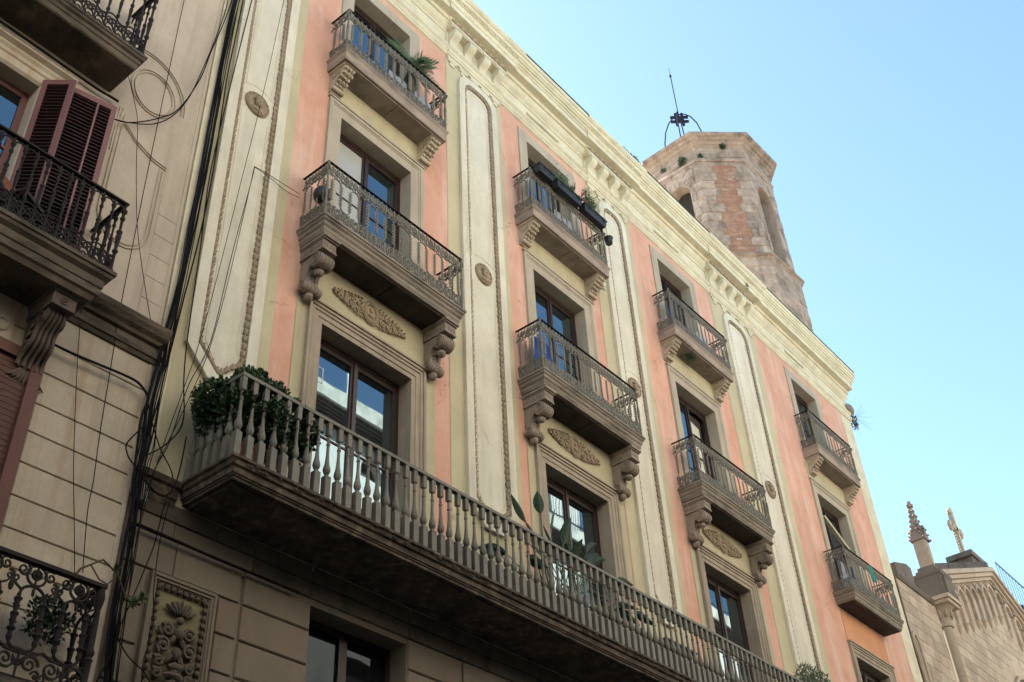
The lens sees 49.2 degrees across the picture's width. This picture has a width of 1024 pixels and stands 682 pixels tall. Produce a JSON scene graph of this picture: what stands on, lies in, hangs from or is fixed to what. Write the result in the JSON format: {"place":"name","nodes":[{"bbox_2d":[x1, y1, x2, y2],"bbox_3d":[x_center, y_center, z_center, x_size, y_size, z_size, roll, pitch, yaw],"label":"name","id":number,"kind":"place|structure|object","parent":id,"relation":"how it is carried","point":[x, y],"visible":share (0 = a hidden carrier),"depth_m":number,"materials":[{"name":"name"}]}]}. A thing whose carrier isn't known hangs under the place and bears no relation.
{"place":"outdoors","nodes":[
{"label":"outdoors","id":0,"kind":"place"},
{"bbox_2d":[658,637,697,664],"bbox_3d":[2.809,5.632,19.199,0.400,0.740,1.000,-29,-45,29],"label":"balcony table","id":1,"kind":"object","parent":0,"point":[669,640],"visible":0.06,"depth_m":19.30,"materials":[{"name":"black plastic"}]},
{"bbox_2d":[472,0,1023,604],"label":"sky","id":2,"kind":"structure","parent":0,"point":[893,130],"materials":[{"name":"blue"}]},
{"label":"pavement","id":3,"kind":"structure","parent":0,"visible":0},
{"bbox_2d":[0,0,223,681],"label":"neighbour building","id":4,"kind":"structure","parent":3,"relation":"on","point":[69,145],"depth_m":13.00,"materials":[{"name":"paint"}]},
{"bbox_2d":[0,77,29,172],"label":"french window","id":5,"kind":"structure","parent":4,"relation":"in","point":[13,101],"depth_m":13.89,"materials":[{"name":"glass"}]},
{"bbox_2d":[0,173,43,222],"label":"potted plant","id":6,"kind":"object","parent":4,"relation":"on","point":[18,194],"visible":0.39,"depth_m":12.47,"materials":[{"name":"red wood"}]},
{"bbox_2d":[19,593,71,646],"bbox_3d":[-4.481,2.713,10.774,0.331,0.539,0.545,-29,-45,29],"label":"balcony bush","id":7,"kind":"object","parent":4,"relation":"on","point":[49,618],"visible":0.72,"depth_m":10.73,"materials":[{"name":"green plant"}]},
{"bbox_2d":[0,20,118,101],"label":"cable","id":8,"kind":"object","parent":4,"relation":"attached to","point":[55,59],"visible":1,"depth_m":14.44,"materials":[{"name":"black rubber"}]},
{"bbox_2d":[73,309,81,572],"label":"cable","id":9,"kind":"object","parent":4,"relation":"attached to","point":[73,450],"visible":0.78,"depth_m":12.09,"materials":[{"name":"black rubber"}]},
{"bbox_2d":[55,344,148,495],"bbox_3d":[-4.731,0.786,12.348,0.030,1.477,1.576,-29,-45,29],"label":"cable","id":10,"kind":"object","parent":4,"relation":"attached to","point":[142,413],"visible":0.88,"depth_m":12.77,"materials":[{"name":"black rubber"}]},
{"bbox_2d":[59,559,149,608],"bbox_3d":[-4.068,2.466,11.301,0.165,0.496,1.004,-25,-43,25],"label":"trailing succulent","id":11,"kind":"object","parent":4,"relation":"attached to","point":[141,597],"visible":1,"depth_m":11.43,"materials":[{"name":"green plant"}]},
{"bbox_2d":[82,1,183,572],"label":"cable","id":12,"kind":"object","parent":4,"relation":"attached to","point":[121,302],"visible":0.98,"depth_m":13.57,"materials":[{"name":"black rubber"}]},
{"bbox_2d":[128,76,150,318],"bbox_3d":[-4.856,-1.875,14.594,0.010,3.964,1.158,-29,-45,29],"label":"cable","id":13,"kind":"object","parent":4,"relation":"attached to","point":[136,197],"visible":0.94,"depth_m":14.55,"materials":[{"name":"black rubber"}]},
{"bbox_2d":[93,0,922,681],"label":"apartment building","id":14,"kind":"structure","parent":3,"relation":"on","point":[407,294],"depth_m":19.39,"materials":[{"name":"yellow paint"}]},
{"bbox_2d":[136,481,148,502],"bbox_3d":[-4.160,1.697,12.563,0.080,0.228,0.108,-29,-45,29],"label":"junction box","id":15,"kind":"object","parent":14,"relation":"attached to","point":[143,493],"visible":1,"depth_m":12.54,"materials":[{"name":"grey paint"}]},
{"bbox_2d":[141,501,169,681],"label":"cable","id":16,"kind":"object","parent":14,"relation":"attached to","point":[153,591],"visible":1,"depth_m":12.05,"materials":[{"name":"black rubber"}]},
{"bbox_2d":[125,426,186,496],"bbox_3d":[-4.113,1.331,12.856,0.017,0.908,0.763,-29,-45,29],"label":"cable","id":17,"kind":"object","parent":14,"relation":"attached to","point":[154,491],"visible":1,"depth_m":12.73,"materials":[{"name":"black rubber"}]},
{"bbox_2d":[146,394,173,481],"bbox_3d":[-4.106,1.130,13.044,0.015,0.965,0.563,-29,-45,29],"label":"cable","id":18,"kind":"object","parent":14,"relation":"attached to","point":[158,442],"visible":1,"depth_m":12.98,"materials":[{"name":"black rubber"}]},
{"bbox_2d":[103,0,239,681],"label":"cable bundle","id":19,"kind":"object","parent":14,"relation":"attached to","point":[117,593],"visible":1,"depth_m":13.27,"materials":[{"name":"black rubber"}]},
{"bbox_2d":[96,512,132,681],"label":"cable","id":20,"kind":"object","parent":19,"relation":"attached to","point":[122,600],"visible":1,"depth_m":11.71,"materials":[{"name":"black rubber"}]},
{"bbox_2d":[112,629,149,681],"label":"cable","id":21,"kind":"object","parent":19,"relation":"attached to","point":[131,659],"visible":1,"depth_m":11.47,"materials":[{"name":"black rubber"}]},
{"bbox_2d":[114,501,166,636],"bbox_3d":[-3.995,2.424,12.081,0.013,1.733,0.342,-29,-45,29],"label":"cable","id":22,"kind":"object","parent":19,"relation":"attached to","point":[147,561],"visible":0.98,"depth_m":12.19,"materials":[{"name":"black rubber"}]},
{"bbox_2d":[115,0,227,124],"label":"cable","id":23,"kind":"object","parent":19,"relation":"attached to","point":[194,86],"visible":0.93,"depth_m":16.34,"materials":[{"name":"black rubber"}]},
{"bbox_2d":[114,0,232,122],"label":"cable","id":24,"kind":"object","parent":19,"relation":"attached to","point":[198,80],"visible":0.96,"depth_m":16.59,"materials":[{"name":"black rubber"}]},
{"bbox_2d":[133,0,243,521],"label":"cable","id":25,"kind":"object","parent":14,"relation":"attached to","point":[205,209],"visible":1,"depth_m":15.49,"materials":[{"name":"black rubber"}]},
{"bbox_2d":[139,1,238,490],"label":"cable","id":26,"kind":"object","parent":14,"relation":"attached to","point":[194,228],"visible":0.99,"depth_m":15.26,"materials":[{"name":"black rubber"}]},
{"bbox_2d":[143,0,251,456],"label":"cable","id":27,"kind":"object","parent":14,"relation":"hanging from","point":[200,245],"visible":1,"depth_m":14.98,"materials":[{"name":"black rubber"}]},
{"bbox_2d":[144,167,254,500],"bbox_3d":[-3.977,-0.414,14.610,0.011,6.091,0.831,-29,-45,29],"label":"cable","id":28,"kind":"object","parent":14,"relation":"attached to","point":[209,343],"visible":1,"depth_m":14.33,"materials":[{"name":"black rubber"}]},
{"bbox_2d":[145,169,253,492],"bbox_3d":[-3.985,-0.446,14.626,0.010,5.961,0.829,-29,-45,29],"label":"cable","id":29,"kind":"object","parent":14,"relation":"attached to","point":[213,335],"visible":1,"depth_m":14.52,"materials":[{"name":"black rubber"}]},
{"bbox_2d":[140,1,283,524],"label":"cable","id":30,"kind":"object","parent":14,"relation":"attached to","point":[214,286],"visible":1,"depth_m":14.79,"materials":[{"name":"black rubber"}]},
{"bbox_2d":[131,523,298,593],"bbox_3d":[-3.411,2.527,12.987,0.034,0.065,2.464,-29,-45,29],"label":"cable","id":31,"kind":"object","parent":14,"relation":"attached to","point":[217,558],"visible":1,"depth_m":12.95,"materials":[{"name":"black rubber"}]},
{"bbox_2d":[240,442,254,459],"bbox_3d":[-3.191,1.428,13.100,0.424,0.320,0.424,-29,-45,29],"label":"terracotta pot","id":32,"kind":"object","parent":14,"relation":"on","point":[252,453],"visible":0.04,"depth_m":13.06,"materials":[{"name":"brown ceramic"}]},
{"bbox_2d":[189,365,322,469],"bbox_3d":[-3.058,0.890,13.656,1.736,1.411,0.886,22,-45,-28],"label":"jade bush","id":33,"kind":"object","parent":32,"relation":"in","point":[201,416],"visible":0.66,"depth_m":13.38,"materials":[{"name":"green plant"}]},
{"bbox_2d":[254,166,298,193],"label":"cable","id":34,"kind":"object","parent":14,"relation":"attached to","point":[276,179],"visible":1,"depth_m":17.02,"materials":[{"name":"black rubber"}]},
{"bbox_2d":[255,167,299,197],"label":"cable","id":35,"kind":"object","parent":14,"relation":"attached to","point":[276,183],"visible":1,"depth_m":16.95,"materials":[{"name":"black rubber"}]},
{"bbox_2d":[313,176,330,203],"bbox_3d":[-2.942,-2.384,17.416,0.298,0.640,0.298,-29,-45,29],"label":"hanging basket","id":36,"kind":"object","parent":14,"relation":"hanging from","point":[318,192],"visible":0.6,"depth_m":17.21,"materials":[{"name":"black plastic"}]},
{"bbox_2d":[305,619,389,681],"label":"french window","id":37,"kind":"structure","parent":14,"relation":"in","point":[333,655],"depth_m":14.45,"materials":[{"name":"red wood"}]},
{"bbox_2d":[309,338,398,521],"bbox_3d":[-2.356,1.704,16.143,0.105,3.580,1.900,-29,-45,29],"label":"french window","id":38,"kind":"structure","parent":14,"relation":"in","point":[350,393],"depth_m":16.73,"materials":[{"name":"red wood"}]},
{"bbox_2d":[335,133,400,260],"bbox_3d":[-2.573,-2.111,19.154,0.105,3.190,1.740,-29,-45,29],"label":"french window","id":39,"kind":"structure","parent":14,"relation":"in","point":[352,159],"depth_m":19.72,"materials":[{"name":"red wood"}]},
{"bbox_2d":[352,5,399,76],"bbox_3d":[-2.759,-5.365,21.723,0.105,2.770,1.540,-29,-45,29],"label":"french window","id":40,"kind":"structure","parent":14,"relation":"in","point":[357,10],"depth_m":22.25,"materials":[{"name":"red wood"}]},
{"bbox_2d":[388,69,430,113],"bbox_3d":[-1.928,-4.612,21.163,0.053,0.620,1.150,-29,-45,29],"label":"bedsheet","id":41,"kind":"object","parent":14,"relation":"hanging from","point":[420,98],"visible":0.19,"depth_m":21.21,"materials":[{"name":"white fabric"}]},
{"bbox_2d":[529,181,536,201],"bbox_3d":[0.438,-3.100,23.573,0.053,0.720,0.200,-29,-45,29],"label":"towel","id":42,"kind":"object","parent":14,"relation":"hanging from","point":[530,191],"visible":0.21,"depth_m":23.59,"materials":[{"name":"blue fabric"}]},
{"bbox_2d":[534,336,551,366],"bbox_3d":[0.590,0.320,20.887,0.053,0.820,0.500,-29,-45,29],"label":"towel","id":43,"kind":"object","parent":14,"relation":"hanging from","point":[547,356],"visible":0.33,"depth_m":20.97,"materials":[{"name":"blue fabric"}]},
{"bbox_2d":[532,161,554,183],"bbox_3d":[0.663,-3.569,23.830,0.267,0.234,0.524,-29,-45,29],"label":"window box","id":44,"kind":"object","parent":14,"relation":"hanging from","point":[544,173],"visible":1,"depth_m":23.73,"materials":[{"name":"black plastic"}]},
{"bbox_2d":[528,157,560,214],"bbox_3d":[0.638,-2.950,25.028,0.105,2.770,1.540,-29,-45,29],"label":"french window","id":45,"kind":"structure","parent":14,"relation":"in","point":[530,163],"depth_m":25.55,"materials":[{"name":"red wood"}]},
{"bbox_2d":[534,284,581,390],"bbox_3d":[0.824,0.304,22.460,0.105,3.190,1.740,-29,-45,29],"label":"french window","id":46,"kind":"structure","parent":14,"relation":"in","point":[548,309],"depth_m":23.14,"materials":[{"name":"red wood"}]},
{"bbox_2d":[554,209,573,233],"bbox_3d":[1.151,-2.461,24.192,0.053,0.620,0.700,-29,-45,29],"label":"bedsheet","id":47,"kind":"object","parent":14,"relation":"hanging from","point":[564,219],"visible":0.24,"depth_m":24.31,"materials":[{"name":"white fabric"}]},
{"bbox_2d":[551,177,582,208],"bbox_3d":[1.180,-3.201,24.333,0.267,0.234,0.904,-29,-45,29],"label":"window box","id":48,"kind":"object","parent":14,"relation":"hanging from","point":[567,193],"visible":0.97,"depth_m":24.23,"materials":[{"name":"black plastic"}]},
{"bbox_2d":[552,163,573,189],"bbox_3d":[1.060,-3.605,24.466,0.263,0.696,0.887,-29,-45,29],"label":"succulent cluster","id":49,"kind":"object","parent":48,"relation":"on","point":[560,176],"visible":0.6,"depth_m":24.29,"materials":[{"name":"green plant"}]},
{"bbox_2d":[546,476,606,605],"bbox_3d":[1.042,4.119,19.449,0.105,3.580,1.900,-29,-45,29],"label":"french window","id":50,"kind":"structure","parent":14,"relation":"in","point":[566,504],"depth_m":20.26,"materials":[{"name":"red wood"}]},
{"bbox_2d":[579,201,606,229],"bbox_3d":[1.787,-2.770,24.923,0.267,0.234,0.844,-29,-45,29],"label":"window box","id":51,"kind":"object","parent":14,"relation":"hanging from","point":[593,216],"visible":0.98,"depth_m":24.82,"materials":[{"name":"black plastic"}]},
{"bbox_2d":[582,187,600,211],"bbox_3d":[1.792,-3.109,25.150,0.304,0.656,0.646,-29,-45,29],"label":"feathery plant","id":52,"kind":"object","parent":51,"relation":"on","point":[591,202],"visible":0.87,"depth_m":25.13,"materials":[{"name":"green plant"}]},
{"bbox_2d":[604,235,612,245],"bbox_3d":[2.184,-2.261,25.254,0.212,0.170,0.212,-29,-45,29],"label":"hanging pot","id":53,"kind":"object","parent":14,"relation":"hanging from","point":[608,239],"visible":1,"depth_m":25.20,"materials":[{"name":"black plastic"}]},
{"bbox_2d":[660,274,686,331],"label":"french window","id":54,"kind":"structure","parent":14,"relation":"in","point":[665,283],"depth_m":28.99,"materials":[{"name":"red wood"}]},
{"bbox_2d":[685,353,695,361],"bbox_3d":[4.274,0.383,26.790,0.222,0.271,0.410,-29,-45,29],"label":"weed clump","id":55,"kind":"object","parent":14,"relation":"attached to","point":[689,356],"visible":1,"depth_m":26.72,"materials":[{"name":"green plant"}]},
{"bbox_2d":[678,395,716,480],"bbox_3d":[4.171,2.715,25.756,0.170,3.190,1.780,-29,-45,29],"label":"french window","id":56,"kind":"structure","parent":14,"relation":"in","point":[691,417],"depth_m":26.47,"materials":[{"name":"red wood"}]},
{"bbox_2d":[694,331,707,348],"bbox_3d":[4.696,0.059,27.640,0.053,0.520,0.600,-29,-45,29],"label":"bedsheet","id":57,"kind":"object","parent":14,"relation":"hanging from","point":[700,337],"visible":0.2,"depth_m":27.75,"materials":[{"name":"white fabric"}]},
{"bbox_2d":[706,574,753,681],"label":"french window","id":58,"kind":"structure","parent":14,"relation":"in","point":[727,611],"depth_m":23.54,"materials":[{"name":"red wood"}]},
{"bbox_2d":[794,392,814,445],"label":"french window","id":59,"kind":"structure","parent":14,"relation":"in","point":[802,405],"depth_m":33.43,"materials":[{"name":"red wood"}]},
{"bbox_2d":[806,426,814,440],"bbox_3d":[8.383,2.583,31.277,0.266,0.548,0.336,-29,-45,29],"label":"balcony herb","id":60,"kind":"object","parent":14,"relation":"on","point":[810,432],"visible":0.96,"depth_m":31.23,"materials":[{"name":"green plant"}]},
{"bbox_2d":[821,506,848,587],"bbox_3d":[8.698,5.901,30.121,0.105,3.190,1.740,-29,-45,29],"label":"french window","id":61,"kind":"structure","parent":14,"relation":"in","point":[833,541],"depth_m":30.74,"materials":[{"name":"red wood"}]},
{"bbox_2d":[823,515,850,550],"bbox_3d":[8.827,5.256,30.420,0.100,0.671,1.292,-29,-45,29],"label":"wooden pole","id":62,"kind":"object","parent":14,"relation":"attached to","point":[834,531],"visible":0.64,"depth_m":30.35,"materials":[{"name":"beige paint"}]},
{"bbox_2d":[840,561,850,585],"bbox_3d":[8.541,5.971,28.583,0.053,0.670,0.350,-29,-45,29],"label":"bedsheet","id":63,"kind":"object","parent":14,"relation":"hanging from","point":[843,570],"visible":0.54,"depth_m":28.59,"materials":[{"name":"white fabric"}]},
{"bbox_2d":[850,415,858,429],"bbox_3d":[11.033,2.619,36.071,0.310,0.635,0.308,-29,-45,29],"label":"weed clump","id":64,"kind":"object","parent":14,"relation":"hanging from","point":[854,424],"visible":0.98,"depth_m":36.02,"materials":[{"name":"green plant"}]},
{"bbox_2d":[859,667,879,681],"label":"french window","id":65,"kind":"structure","parent":14,"relation":"in","point":[866,677],"depth_m":28.24,"materials":[{"name":"black wood"}]},
{"bbox_2d":[869,565,877,582],"bbox_3d":[9.491,6.131,29.420,0.053,0.470,0.250,-29,-45,29],"label":"towel","id":66,"kind":"object","parent":14,"relation":"hanging from","point":[873,577],"visible":1,"depth_m":29.39,"materials":[{"name":"teal fabric"}]},
{"bbox_3d":[1.157,4.552,17.614,0.530,0.620,0.530,-29,-45,29],"label":"white pot","id":67,"kind":"object","parent":14,"relation":"on","visible":0},
{"bbox_2d":[478,491,655,644],"bbox_3d":[0.897,3.454,17.814,0.580,2.079,4.697,-29,-45,29],"label":"bird of paradise plant","id":68,"kind":"object","parent":67,"relation":"in","point":[565,543],"visible":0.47,"depth_m":17.90,"materials":[{"name":"green plant"}]},
{"bbox_2d":[890,501,1023,681],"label":"church","id":69,"kind":"structure","parent":3,"relation":"on","point":[963,610],"depth_m":36.12,"materials":[{"name":"stone"}]},
{"bbox_2d":[641,71,813,332],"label":"bell tower","id":70,"kind":"structure","parent":69,"relation":"on","point":[726,198],"depth_m":52.76,"materials":[{"name":"beige stone"}]},
{"bbox_2d":[678,156,686,166],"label":"weed clump","id":71,"kind":"object","parent":70,"relation":"attached to","point":[682,160],"visible":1,"depth_m":53.94,"materials":[{"name":"green plant"}]},
{"bbox_2d":[719,143,725,149],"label":"weed clump","id":72,"kind":"object","parent":70,"relation":"attached to","point":[721,146],"visible":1,"depth_m":54.15,"materials":[{"name":"green plant"}]},
{"bbox_3d":[6.333,8.220,22.410,0.466,0.340,0.466,-29,-45,29],"label":"square planter","id":73,"kind":"object","parent":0,"visible":0},
{"bbox_2d":[793,661,830,681],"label":"balcony shrub","id":74,"kind":"object","parent":73,"relation":"in","point":[807,676],"visible":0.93,"depth_m":23.13,"materials":[{"name":"green plant"}]},
{"bbox_3d":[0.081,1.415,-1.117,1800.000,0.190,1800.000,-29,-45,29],"label":"ground","id":75,"kind":"structure","parent":0,"visible":0},
{"bbox_2d":[995,562,1023,609],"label":"building","id":76,"kind":"structure","parent":75,"relation":"on","point":[1012,578],"depth_m":69.70,"materials":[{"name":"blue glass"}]},
{"bbox_3d":[-1.918,-4.411,21.046,0.339,0.300,0.339,-29,-45,29],"label":"black pot","id":77,"kind":"object","parent":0,"visible":0},
{"bbox_2d":[387,37,439,94],"bbox_3d":[-1.868,-5.182,21.507,0.827,1.515,1.513,-11,-39,10],"label":"palm plant","id":78,"kind":"object","parent":77,"relation":"in","point":[418,63],"visible":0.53,"depth_m":21.70,"materials":[{"name":"green plant"}]}
]}

